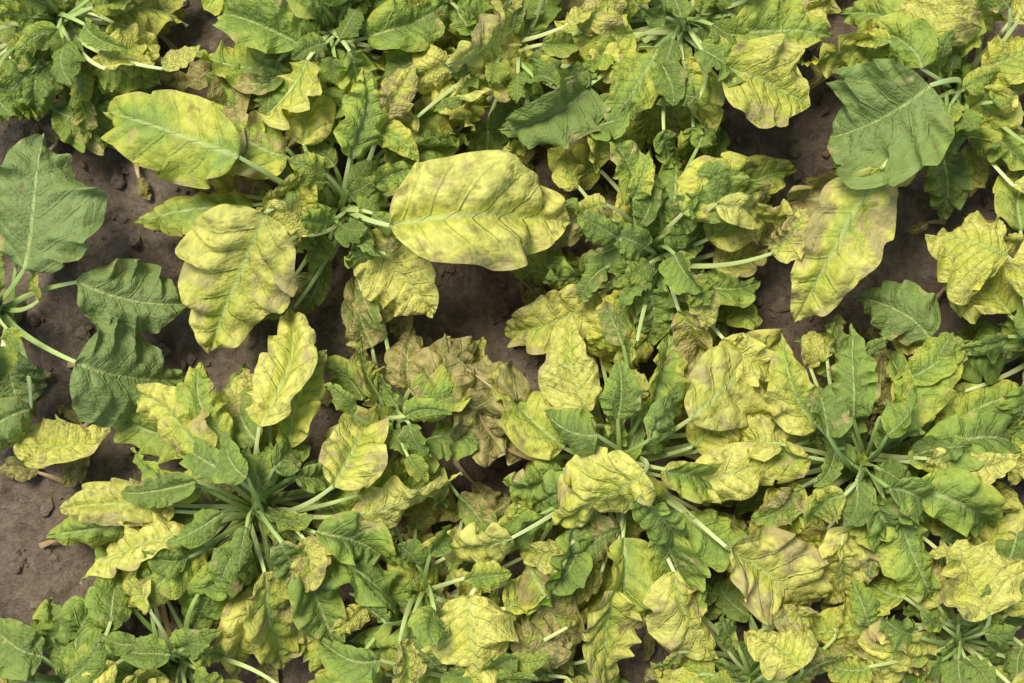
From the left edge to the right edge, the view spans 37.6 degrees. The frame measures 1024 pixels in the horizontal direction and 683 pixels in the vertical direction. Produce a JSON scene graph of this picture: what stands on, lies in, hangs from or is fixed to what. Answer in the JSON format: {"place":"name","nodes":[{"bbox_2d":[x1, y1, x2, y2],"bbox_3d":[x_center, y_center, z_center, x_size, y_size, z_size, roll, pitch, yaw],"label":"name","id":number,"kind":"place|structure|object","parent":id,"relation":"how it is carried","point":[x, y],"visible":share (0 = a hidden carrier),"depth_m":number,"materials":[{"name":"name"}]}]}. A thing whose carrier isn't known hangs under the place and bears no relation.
{"place":"outdoors","nodes":[
{"label":"outdoors","id":0,"kind":"place"},
{"bbox_2d":[0,0,1023,682],"bbox_3d":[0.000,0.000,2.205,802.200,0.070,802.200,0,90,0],"label":"soil ground","id":1,"kind":"structure","parent":0,"point":[460,310],"depth_m":2.20,"materials":[{"name":"brown soil"}]},
{"bbox_2d":[0,568,181,682],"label":"sugar beet plant","id":2,"kind":"object","parent":1,"relation":"on","point":[70,641],"visible":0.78,"depth_m":2.03,"materials":[{"name":"green plant"}]},
{"bbox_2d":[0,133,185,468],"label":"sugar beet plant","id":3,"kind":"object","parent":1,"relation":"on","point":[52,212],"visible":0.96,"depth_m":2.04,"materials":[{"name":"green plant"}]},
{"bbox_2d":[0,0,200,155],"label":"sugar beet plant","id":4,"kind":"object","parent":1,"relation":"on","point":[43,57],"visible":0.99,"depth_m":2.06,"materials":[{"name":"green plant"}]},
{"bbox_2d":[50,522,276,682],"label":"sugar beet plant","id":5,"kind":"object","parent":1,"relation":"on","point":[189,651],"visible":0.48,"depth_m":2.02,"materials":[{"name":"green plant"}]},
{"bbox_2d":[46,309,461,679],"bbox_3d":[-0.348,0.220,2.059,0.561,0.342,0.480,39,90,0],"label":"sugar beet plant","id":6,"kind":"object","parent":1,"relation":"on","point":[200,425],"visible":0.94,"depth_m":2.02,"materials":[{"name":"green plant"}]},
{"bbox_2d":[169,0,474,153],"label":"sugar beet plant","id":7,"kind":"object","parent":1,"relation":"on","point":[249,70],"visible":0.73,"depth_m":2.02,"materials":[{"name":"green plant"}]},
{"bbox_2d":[101,60,569,353],"bbox_3d":[-0.243,-0.205,2.069,0.580,0.322,0.439,-20,90,0],"label":"sugar beet plant","id":8,"kind":"object","parent":1,"relation":"on","point":[240,278],"visible":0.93,"depth_m":2.00,"materials":[{"name":"yellow plant"}]},
{"bbox_2d":[297,275,497,531],"bbox_3d":[-0.160,0.084,2.096,0.282,0.268,0.416,0,90,0],"label":"sugar beet plant","id":9,"kind":"object","parent":1,"relation":"on","point":[418,371],"visible":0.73,"depth_m":2.06,"materials":[{"name":"green plant"}]},
{"bbox_2d":[296,470,569,682],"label":"sugar beet plant","id":10,"kind":"object","parent":1,"relation":"on","point":[423,625],"visible":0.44,"depth_m":2.04,"materials":[{"name":"green plant"}]},
{"bbox_2d":[308,524,629,682],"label":"sugar beet plant","id":11,"kind":"object","parent":1,"relation":"on","point":[541,651],"visible":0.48,"depth_m":2.02,"materials":[{"name":"green plant"}]},
{"bbox_2d":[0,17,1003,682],"bbox_3d":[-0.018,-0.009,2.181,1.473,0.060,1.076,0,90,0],"label":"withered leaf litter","id":12,"kind":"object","parent":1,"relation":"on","point":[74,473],"visible":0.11,"depth_m":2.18,"materials":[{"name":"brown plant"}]},
{"bbox_2d":[0,0,1023,682],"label":"soil clods","id":13,"kind":"object","parent":1,"relation":"on","point":[502,306],"visible":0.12,"depth_m":2.20,"materials":[{"name":"brown soil"}]},
{"bbox_2d":[382,0,647,173],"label":"sugar beet plant","id":14,"kind":"object","parent":1,"relation":"on","point":[502,61],"visible":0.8,"depth_m":2.02,"materials":[{"name":"green plant"}]},
{"bbox_2d":[386,289,832,682],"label":"sugar beet plant","id":15,"kind":"object","parent":1,"relation":"on","point":[616,573],"visible":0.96,"depth_m":2.01,"materials":[{"name":"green plant"}]},
{"bbox_2d":[498,0,840,169],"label":"sugar beet plant","id":16,"kind":"object","parent":1,"relation":"on","point":[670,86],"visible":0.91,"depth_m":2.01,"materials":[{"name":"green plant"}]},
{"bbox_2d":[504,113,838,386],"bbox_3d":[0.230,-0.137,2.082,0.516,0.297,0.428,0,90,0],"label":"sugar beet plant","id":17,"kind":"object","parent":1,"relation":"on","point":[648,229],"visible":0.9,"depth_m":2.04,"materials":[{"name":"green plant"}]},
{"bbox_2d":[634,571,870,682],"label":"sugar beet plant","id":18,"kind":"object","parent":1,"relation":"on","point":[765,653],"visible":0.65,"depth_m":2.03,"materials":[{"name":"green plant"}]},
{"bbox_2d":[734,314,1023,610],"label":"sugar beet plant","id":19,"kind":"object","parent":1,"relation":"on","point":[950,467],"visible":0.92,"depth_m":2.00,"materials":[{"name":"green plant"}]},
{"bbox_2d":[790,0,1023,321],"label":"sugar beet plant","id":20,"kind":"object","parent":1,"relation":"on","point":[898,122],"visible":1,"depth_m":1.99,"materials":[{"name":"green plant"}]},
{"bbox_2d":[804,481,1023,682],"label":"sugar beet plant","id":21,"kind":"object","parent":1,"relation":"on","point":[981,590],"visible":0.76,"depth_m":2.02,"materials":[{"name":"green plant"}]},
{"bbox_2d":[856,170,1023,485],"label":"sugar beet plant","id":22,"kind":"object","parent":1,"relation":"on","point":[980,263],"visible":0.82,"depth_m":2.03,"materials":[{"name":"green plant"}]}
]}

